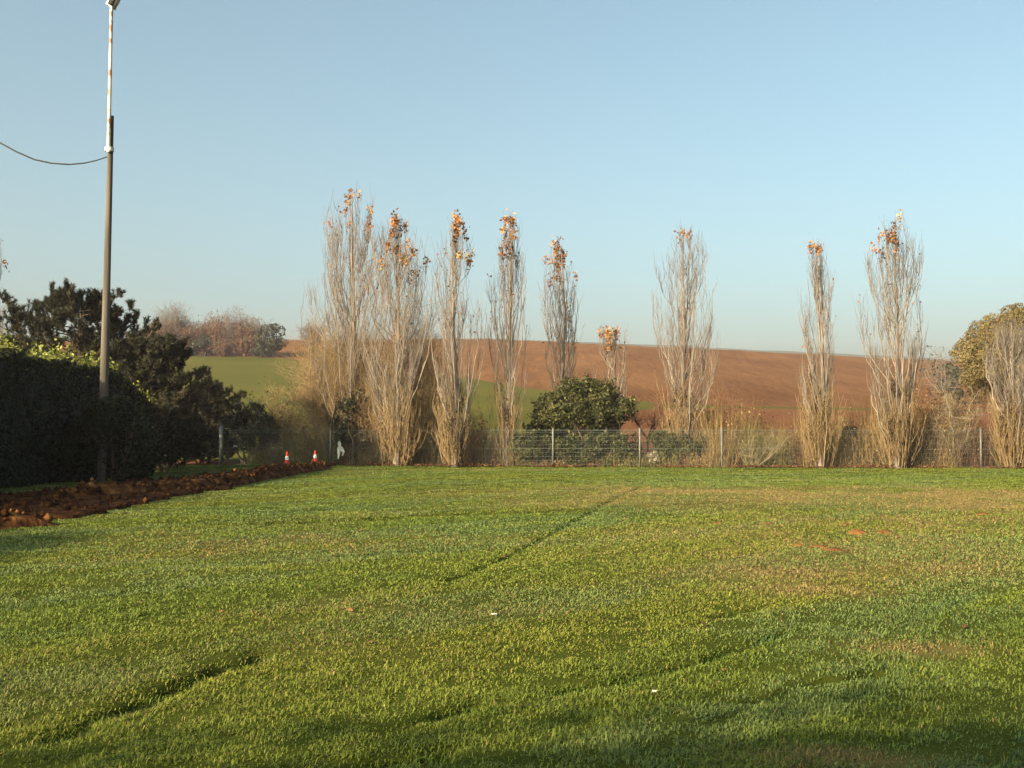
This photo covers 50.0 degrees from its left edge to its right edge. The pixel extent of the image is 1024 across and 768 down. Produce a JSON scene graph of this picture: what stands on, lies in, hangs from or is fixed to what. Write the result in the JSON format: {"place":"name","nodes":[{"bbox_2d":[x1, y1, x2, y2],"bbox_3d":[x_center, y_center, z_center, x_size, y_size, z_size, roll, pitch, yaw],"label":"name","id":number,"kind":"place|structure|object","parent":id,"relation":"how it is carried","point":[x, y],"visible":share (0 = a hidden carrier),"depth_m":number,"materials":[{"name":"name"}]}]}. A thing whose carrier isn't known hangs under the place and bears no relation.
{"place":"outdoors","nodes":[
{"label":"outdoors","id":0,"kind":"place"},
{"bbox_2d":[0,463,336,518],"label":"soil strip","id":1,"kind":"object","parent":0,"point":[57,512],"visible":0.08,"depth_m":26.07,"materials":[{"name":"brown soil"}]},
{"bbox_2d":[0,506,61,529],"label":"soil heap","id":2,"kind":"object","parent":1,"relation":"on","point":[15,519],"visible":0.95,"depth_m":19.52,"materials":[{"name":"brown soil"}]},
{"bbox_2d":[0,462,337,516],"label":"soil clods","id":3,"kind":"object","parent":1,"relation":"on","point":[49,503],"visible":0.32,"depth_m":26.24,"materials":[{"name":"brown soil"}]},
{"bbox_2d":[47,460,331,496],"bbox_3d":[-9.394,3.214,39.325,2.253,0.696,25.381,0,-3,6],"label":"soil heap","id":4,"kind":"object","parent":1,"relation":"on","point":[236,477],"visible":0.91,"depth_m":33.07,"materials":[{"name":"brown soil"}]},
{"bbox_2d":[284,451,289,462],"bbox_3d":[-10.020,3.269,48.904,0.295,0.523,0.295,0,-2,0],"label":"traffic cone","id":5,"kind":"object","parent":1,"relation":"on","point":[287,459],"visible":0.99,"depth_m":48.84,"materials":[{"name":"red plastic"}]},
{"bbox_2d":[313,450,317,460],"bbox_3d":[-9.344,3.406,52.101,0.295,0.523,0.295,0,-2,0],"label":"traffic cone","id":6,"kind":"object","parent":1,"relation":"on","point":[315,457],"visible":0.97,"depth_m":52.03,"materials":[{"name":"red plastic"}]},
{"bbox_2d":[0,464,1023,767],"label":"lawn","id":7,"kind":"structure","parent":0,"point":[934,746],"depth_m":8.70,"materials":[{"name":"plant"}]},
{"bbox_2d":[0,330,158,487],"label":"hedge","id":8,"kind":"object","parent":7,"relation":"on","point":[40,396],"visible":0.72,"depth_m":36.09,"materials":[{"name":"green plant"}]},
{"bbox_2d":[0,278,201,432],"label":"pine tree","id":9,"kind":"object","parent":7,"relation":"on","point":[62,306],"visible":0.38,"depth_m":48.81,"materials":[{"name":"green plant"}]},
{"bbox_2d":[96,0,120,481],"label":"light pole","id":10,"kind":"object","parent":7,"relation":"on","point":[105,329],"visible":0.95,"depth_m":38.14,"materials":[{"name":"grey metal"}]},
{"bbox_2d":[0,142,106,164],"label":"cable","id":11,"kind":"object","parent":10,"relation":"hanging from","point":[50,162],"visible":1,"depth_m":37.99,"materials":[{"name":"black rubber"}]},
{"bbox_2d":[56,392,162,482],"bbox_3d":[-13.844,1.880,37.821,3.764,3.200,2.658,0,-2,0],"label":"evergreen bush","id":12,"kind":"object","parent":7,"relation":"on","point":[114,426],"visible":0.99,"depth_m":37.37,"materials":[{"name":"green plant"}]},
{"bbox_2d":[109,331,216,468],"bbox_3d":[-16.272,0.707,48.986,6.358,6.448,6.653,-1,-3,22],"label":"pine tree","id":13,"kind":"object","parent":7,"relation":"on","point":[170,405],"visible":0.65,"depth_m":48.51,"materials":[{"name":"green plant"}]},
{"bbox_2d":[160,413,203,467],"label":"evergreen bush","id":14,"kind":"object","parent":7,"relation":"on","point":[190,418],"visible":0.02,"depth_m":51.51,"materials":[{"name":"green plant"}]},
{"bbox_2d":[219,426,222,464],"bbox_3d":[-14.975,3.164,56.516,0.200,2.050,0.200,0,-2,0],"label":"fence post","id":15,"kind":"object","parent":7,"relation":"on","point":[220,445],"visible":0.94,"depth_m":56.45,"materials":[{"name":"grey metal"}]},
{"bbox_2d":[254,427,285,464],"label":"shrub","id":16,"kind":"object","parent":7,"relation":"on","point":[271,448],"visible":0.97,"depth_m":57.30,"materials":[{"name":"plant"}]},
{"bbox_2d":[327,388,372,463],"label":"evergreen shrub","id":17,"kind":"object","parent":7,"relation":"on","point":[345,425],"visible":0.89,"depth_m":56.80,"materials":[{"name":"green plant"}]},
{"bbox_2d":[356,208,434,465],"bbox_3d":[-5.902,-2.386,55.750,4.063,13.125,3.358,0,-2,0],"label":"poplar tree","id":18,"kind":"object","parent":7,"relation":"on","point":[393,428],"visible":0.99,"depth_m":55.35,"materials":[{"name":"beige plant"}]},
{"bbox_2d":[353,285,475,463],"bbox_3d":[-5.063,-0.556,57.397,6.522,9.601,6.684,0,-2,0],"label":"shrub","id":19,"kind":"object","parent":7,"relation":"on","point":[425,383],"visible":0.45,"depth_m":56.78,"materials":[{"name":"brown plant"}]},
{"bbox_2d":[407,356,473,460],"bbox_3d":[-4.125,1.177,57.423,4.526,6.128,4.738,0,-2,0],"label":"shrub","id":20,"kind":"object","parent":7,"relation":"on","point":[434,421],"visible":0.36,"depth_m":56.76,"materials":[{"name":"brown plant"}]},
{"bbox_2d":[428,209,490,466],"bbox_3d":[-2.726,-2.353,55.400,2.953,13.022,2.699,1,-3,-27],"label":"poplar tree","id":21,"kind":"object","parent":7,"relation":"on","point":[453,425],"visible":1,"depth_m":55.06,"materials":[{"name":"beige plant"}]},
{"bbox_2d":[45,472,1019,722],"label":"fallen leaves","id":22,"kind":"object","parent":7,"relation":"on","point":[703,623],"visible":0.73,"depth_m":10.29,"materials":[{"name":"brown plant"}]},
{"bbox_2d":[555,428,636,466],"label":"evergreen bush","id":23,"kind":"object","parent":7,"relation":"on","point":[604,438],"visible":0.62,"depth_m":55.59,"materials":[{"name":"green plant"}]},
{"bbox_2d":[223,428,1023,466],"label":"wire fence","id":24,"kind":"object","parent":7,"relation":"on","point":[584,448],"visible":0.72,"depth_m":54.97,"materials":[{"name":"grey metal"}]},
{"bbox_2d":[337,441,344,458],"bbox_3d":[-8.757,3.381,56.226,0.383,0.901,0.104,0,-2,0],"label":"plastic sheet","id":25,"kind":"object","parent":24,"relation":"attached to","point":[339,449],"visible":1,"depth_m":56.22,"materials":[{"name":"white plastic"}]},
{"bbox_2d":[646,450,660,466],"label":"flowering shrub","id":26,"kind":"object","parent":7,"relation":"on","point":[653,454],"visible":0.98,"depth_m":54.89,"materials":[{"name":"white plant"}]},
{"bbox_2d":[347,462,1023,467],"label":"leaf litter","id":27,"kind":"object","parent":7,"relation":"on","point":[732,465],"visible":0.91,"depth_m":53.24,"materials":[{"name":"brown plant"}]},
{"bbox_2d":[726,428,788,467],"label":"shrub","id":28,"kind":"object","parent":7,"relation":"on","point":[760,456],"visible":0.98,"depth_m":53.44,"materials":[{"name":"beige plant"}]},
{"bbox_2d":[792,240,845,467],"bbox_3d":[14.751,-1.585,53.091,2.509,11.291,2.602,0,-2,0],"label":"poplar tree","id":29,"kind":"object","parent":7,"relation":"on","point":[820,433],"visible":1,"depth_m":52.97,"materials":[{"name":"beige plant"}]},
{"bbox_2d":[808,545,829,547],"bbox_3d":[4.505,2.403,16.142,0.408,0.075,0.402,-2,-3,35],"label":"molehill","id":30,"kind":"object","parent":7,"relation":"on","point":[819,546],"visible":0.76,"depth_m":16.09,"materials":[{"name":"brown soil"}]},
{"bbox_2d":[821,547,848,551],"bbox_3d":[4.593,2.364,15.614,0.428,0.068,0.464,0,-2,0],"label":"molehill","id":31,"kind":"object","parent":7,"relation":"on","point":[833,549],"visible":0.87,"depth_m":15.55,"materials":[{"name":"brown soil"}]},
{"bbox_2d":[848,529,868,534],"bbox_3d":[5.852,2.494,18.509,0.442,0.114,0.393,0,-2,0],"label":"molehill","id":32,"kind":"object","parent":7,"relation":"on","point":[856,531],"visible":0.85,"depth_m":18.42,"materials":[{"name":"brown soil"}]},
{"bbox_2d":[872,530,892,533],"bbox_3d":[6.269,2.500,18.503,0.388,0.090,0.396,1,-3,-24],"label":"molehill","id":33,"kind":"object","parent":7,"relation":"on","point":[882,531],"visible":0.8,"depth_m":18.43,"materials":[{"name":"brown soil"}]},
{"bbox_2d":[851,209,928,468],"bbox_3d":[18.308,-2.207,52.577,3.523,12.482,2.933,0,-2,0],"label":"poplar tree","id":34,"kind":"object","parent":7,"relation":"on","point":[897,422],"visible":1,"depth_m":52.37,"materials":[{"name":"beige plant"}]},
{"bbox_2d":[974,512,989,514],"bbox_3d":[9.822,2.710,22.866,0.442,0.084,0.425,0,-2,0],"label":"molehill","id":35,"kind":"object","parent":7,"relation":"on","point":[983,513],"visible":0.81,"depth_m":22.80,"materials":[{"name":"brown soil"}]},
{"bbox_2d":[980,308,1023,467],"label":"poplar tree","id":36,"kind":"object","parent":7,"relation":"on","point":[1010,416],"visible":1,"depth_m":51.73,"materials":[{"name":"beige plant"}]},
{"bbox_2d":[0,0,1023,358],"label":"sky","id":37,"kind":"structure","parent":0,"point":[768,128],"materials":[{"name":"blue"}]},
{"bbox_2d":[4,338,1023,466],"bbox_3d":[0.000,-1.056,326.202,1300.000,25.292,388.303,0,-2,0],"label":"ploughed field","id":38,"kind":"structure","parent":0,"point":[770,378],"depth_m":225.06,"materials":[{"name":"brown soil"}]},
{"bbox_2d":[148,318,179,342],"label":"tree","id":39,"kind":"object","parent":38,"relation":"on","point":[165,330],"visible":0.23,"depth_m":254.31,"materials":[{"name":"brown plant"}]},
{"bbox_2d":[151,300,194,334],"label":"tree","id":40,"kind":"object","parent":38,"relation":"on","point":[175,319],"visible":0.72,"depth_m":255.50,"materials":[{"name":"brown plant"}]},
{"bbox_2d":[168,316,197,342],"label":"tree","id":41,"kind":"object","parent":38,"relation":"on","point":[183,325],"visible":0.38,"depth_m":257.06,"materials":[{"name":"brown plant"}]},
{"bbox_2d":[173,322,206,355],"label":"tree","id":42,"kind":"object","parent":38,"relation":"on","point":[187,332],"visible":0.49,"depth_m":254.92,"materials":[{"name":"brown plant"}]},
{"bbox_2d":[184,320,213,355],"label":"tree","id":43,"kind":"object","parent":38,"relation":"on","point":[200,331],"visible":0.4,"depth_m":257.54,"materials":[{"name":"brown plant"}]},
{"bbox_2d":[189,335,213,355],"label":"tree","id":44,"kind":"object","parent":38,"relation":"on","point":[203,344],"visible":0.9,"depth_m":254.29,"materials":[{"name":"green plant"}]},
{"bbox_2d":[194,309,235,355],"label":"tree","id":45,"kind":"object","parent":38,"relation":"on","point":[212,335],"visible":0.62,"depth_m":256.68,"materials":[{"name":"brown plant"}]},
{"bbox_2d":[207,313,236,342],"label":"tree","id":46,"kind":"object","parent":38,"relation":"on","point":[222,336],"visible":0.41,"depth_m":256.35,"materials":[{"name":"brown plant"}]},
{"bbox_2d":[214,304,256,355],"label":"tree","id":47,"kind":"object","parent":38,"relation":"on","point":[227,327],"visible":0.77,"depth_m":256.23,"materials":[{"name":"brown plant"}]},
{"bbox_2d":[225,328,257,356],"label":"tree","id":48,"kind":"object","parent":38,"relation":"on","point":[245,350],"visible":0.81,"depth_m":254.24,"materials":[{"name":"brown plant"}]},
{"bbox_2d":[232,318,263,354],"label":"tree","id":49,"kind":"object","parent":38,"relation":"on","point":[242,329],"visible":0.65,"depth_m":254.87,"materials":[{"name":"brown plant"}]},
{"bbox_2d":[238,315,272,345],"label":"tree","id":50,"kind":"object","parent":38,"relation":"on","point":[250,327],"visible":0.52,"depth_m":255.47,"materials":[{"name":"brown plant"}]},
{"bbox_2d":[249,339,275,356],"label":"tree","id":51,"kind":"object","parent":38,"relation":"on","point":[260,350],"visible":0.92,"depth_m":251.06,"materials":[{"name":"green plant"}]},
{"bbox_2d":[254,323,288,356],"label":"tree","id":52,"kind":"object","parent":38,"relation":"on","point":[270,343],"visible":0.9,"depth_m":251.01,"materials":[{"name":"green plant"}]},
{"bbox_2d":[293,318,327,350],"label":"tree","id":53,"kind":"object","parent":38,"relation":"on","point":[304,336],"visible":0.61,"depth_m":269.69,"materials":[{"name":"brown plant"}]},
{"bbox_2d":[936,362,968,399],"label":"tree","id":54,"kind":"object","parent":38,"relation":"on","point":[951,372],"visible":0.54,"depth_m":149.19,"materials":[{"name":"brown plant"}]},
{"bbox_2d":[53,356,990,459],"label":"green field","id":55,"kind":"structure","parent":0,"point":[247,374],"depth_m":160.03,"materials":[{"name":"green plant"}]},
{"bbox_2d":[207,337,237,356],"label":"tree","id":56,"kind":"object","parent":55,"relation":"on","point":[221,348],"visible":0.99,"depth_m":253.24,"materials":[{"name":"brown plant"}]},
{"bbox_2d":[163,408,997,466],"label":"field","id":57,"kind":"structure","parent":0,"point":[628,426],"depth_m":107.89,"materials":[{"name":"brown soil"}]},
{"bbox_2d":[0,239,12,347],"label":"poplar tree","id":58,"kind":"object","parent":57,"relation":"on","point":[2,322],"visible":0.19,"depth_m":60.68,"materials":[{"name":"brown plant"}]},
{"bbox_2d":[169,408,235,463],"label":"evergreen bush","id":59,"kind":"object","parent":57,"relation":"on","point":[214,453],"visible":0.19,"depth_m":58.68,"materials":[{"name":"green plant"}]},
{"bbox_2d":[165,378,253,463],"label":"pine tree","id":60,"kind":"object","parent":57,"relation":"on","point":[219,402],"visible":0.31,"depth_m":58.83,"materials":[{"name":"green plant"}]},
{"bbox_2d":[215,398,280,463],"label":"evergreen bush","id":61,"kind":"object","parent":57,"relation":"on","point":[262,425],"visible":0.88,"depth_m":58.02,"materials":[{"name":"green plant"}]},
{"bbox_2d":[237,376,313,457],"bbox_3d":[-12.465,1.892,59.618,4.802,4.738,4.689,2,-3,-32],"label":"shrub","id":62,"kind":"object","parent":57,"relation":"on","point":[285,426],"visible":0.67,"depth_m":59.22,"materials":[{"name":"beige plant"}]},
{"bbox_2d":[284,416,333,461],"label":"shrub","id":63,"kind":"object","parent":57,"relation":"on","point":[306,435],"visible":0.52,"depth_m":58.12,"materials":[{"name":"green plant"}]},
{"bbox_2d":[265,305,393,460],"bbox_3d":[-9.513,0.073,58.832,7.782,8.376,7.589,0,-2,0],"label":"shrub","id":64,"kind":"object","parent":57,"relation":"on","point":[314,406],"visible":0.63,"depth_m":57.85,"materials":[{"name":"brown plant"}]},
{"bbox_2d":[299,184,401,463],"bbox_3d":[-8.414,-3.428,58.105,5.424,15.348,4.343,0,-2,0],"label":"poplar tree","id":65,"kind":"object","parent":57,"relation":"on","point":[351,323],"visible":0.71,"depth_m":58.04,"materials":[{"name":"beige plant"}]},
{"bbox_2d":[334,335,419,464],"bbox_3d":[-7.048,0.915,57.508,4.866,6.834,4.686,0,-2,0],"label":"shrub","id":66,"kind":"object","parent":57,"relation":"on","point":[372,428],"visible":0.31,"depth_m":56.91,"materials":[{"name":"brown plant"}]},
{"bbox_2d":[444,407,495,455],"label":"shrub","id":67,"kind":"object","parent":57,"relation":"on","point":[480,428],"visible":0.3,"depth_m":58.16,"materials":[{"name":"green plant"}]},
{"bbox_2d":[480,431,497,458],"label":"shrub","id":68,"kind":"object","parent":57,"relation":"on","point":[490,442],"visible":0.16,"depth_m":58.07,"materials":[{"name":"beige plant"}]},
{"bbox_2d":[484,208,531,464],"bbox_3d":[-0.177,-2.514,56.739,2.574,13.466,2.103,0,-3,-9],"label":"poplar tree","id":69,"kind":"object","parent":57,"relation":"on","point":[509,412],"visible":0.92,"depth_m":56.63,"materials":[{"name":"beige plant"}]},
{"bbox_2d":[511,429,556,464],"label":"evergreen bush","id":70,"kind":"object","parent":57,"relation":"on","point":[528,446],"visible":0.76,"depth_m":56.12,"materials":[{"name":"green plant"}]},
{"bbox_2d":[537,236,583,434],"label":"poplar tree","id":71,"kind":"object","parent":57,"relation":"on","point":[563,332],"visible":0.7,"depth_m":61.65,"materials":[{"name":"beige plant"}]},
{"bbox_2d":[520,369,643,462],"bbox_3d":[3.701,1.744,57.920,6.727,5.116,4.857,0,-2,0],"label":"evergreen bush","id":72,"kind":"object","parent":57,"relation":"on","point":[561,407],"visible":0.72,"depth_m":56.97,"materials":[{"name":"green plant"}]},
{"bbox_2d":[590,323,630,454],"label":"poplar tree","id":73,"kind":"object","parent":57,"relation":"on","point":[608,338],"visible":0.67,"depth_m":59.90,"materials":[{"name":"beige plant"}]},
{"bbox_2d":[236,394,1023,467],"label":"undergrowth","id":74,"kind":"object","parent":57,"relation":"on","point":[714,454],"visible":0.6,"depth_m":54.98,"materials":[{"name":"beige plant"}]},
{"bbox_2d":[615,377,672,452],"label":"tree","id":75,"kind":"object","parent":57,"relation":"on","point":[637,422],"visible":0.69,"depth_m":60.96,"materials":[{"name":"brown plant"}]},
{"bbox_2d":[647,429,705,463],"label":"evergreen bush","id":76,"kind":"object","parent":57,"relation":"on","point":[667,448],"visible":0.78,"depth_m":55.67,"materials":[{"name":"green plant"}]},
{"bbox_2d":[651,222,722,460],"bbox_3d":[9.142,-2.244,57.085,3.796,12.952,3.408,-1,-3,31],"label":"poplar tree","id":77,"kind":"object","parent":57,"relation":"on","point":[683,405],"visible":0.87,"depth_m":56.92,"materials":[{"name":"beige plant"}]},
{"bbox_2d":[661,402,724,459],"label":"shrub","id":78,"kind":"object","parent":57,"relation":"on","point":[710,417],"visible":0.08,"depth_m":58.60,"materials":[{"name":"beige plant"}]},
{"bbox_2d":[706,371,763,425],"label":"tree","id":79,"kind":"object","parent":57,"relation":"on","point":[727,403],"visible":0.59,"depth_m":66.07,"materials":[{"name":"brown plant"}]},
{"bbox_2d":[717,401,781,448],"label":"shrub","id":80,"kind":"object","parent":57,"relation":"on","point":[761,427],"visible":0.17,"depth_m":59.84,"materials":[{"name":"brown plant"}]},
{"bbox_2d":[763,428,810,457],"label":"shrub","id":81,"kind":"object","parent":57,"relation":"on","point":[790,440],"visible":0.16,"depth_m":56.88,"materials":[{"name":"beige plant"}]},
{"bbox_2d":[839,425,860,456],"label":"evergreen shrub","id":82,"kind":"object","parent":57,"relation":"on","point":[849,433],"visible":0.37,"depth_m":55.82,"materials":[{"name":"green plant"}]},
{"bbox_2d":[830,409,873,452],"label":"shrub","id":83,"kind":"object","parent":57,"relation":"on","point":[844,419],"visible":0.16,"depth_m":57.13,"materials":[{"name":"brown plant"}]},
{"bbox_2d":[908,434,943,462],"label":"shrub","id":84,"kind":"object","parent":57,"relation":"on","point":[923,445],"visible":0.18,"depth_m":55.09,"materials":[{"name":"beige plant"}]},
{"bbox_2d":[880,388,986,442],"bbox_3d":[22.059,2.208,58.002,4.667,4.134,5.121,1,-3,-16],"label":"shrub","id":85,"kind":"object","parent":57,"relation":"on","point":[919,415],"visible":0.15,"depth_m":57.64,"materials":[{"name":"orange plant"}]},
{"bbox_2d":[918,345,968,406],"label":"tree","id":86,"kind":"object","parent":57,"relation":"on","point":[936,374],"visible":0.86,"depth_m":128.01,"materials":[{"name":"brown plant"}]},
{"bbox_2d":[915,378,992,465],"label":"tree","id":87,"kind":"object","parent":57,"relation":"on","point":[956,421],"visible":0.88,"depth_m":53.32,"materials":[{"name":"beige plant"}]},
{"bbox_2d":[964,428,996,460],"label":"shrub","id":88,"kind":"object","parent":57,"relation":"on","point":[982,443],"visible":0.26,"depth_m":53.82,"materials":[{"name":"brown plant"}]},
{"bbox_2d":[948,302,1023,414],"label":"golden tree","id":89,"kind":"object","parent":57,"relation":"on","point":[975,371],"visible":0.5,"depth_m":67.45,"materials":[{"name":"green plant"}]}
]}

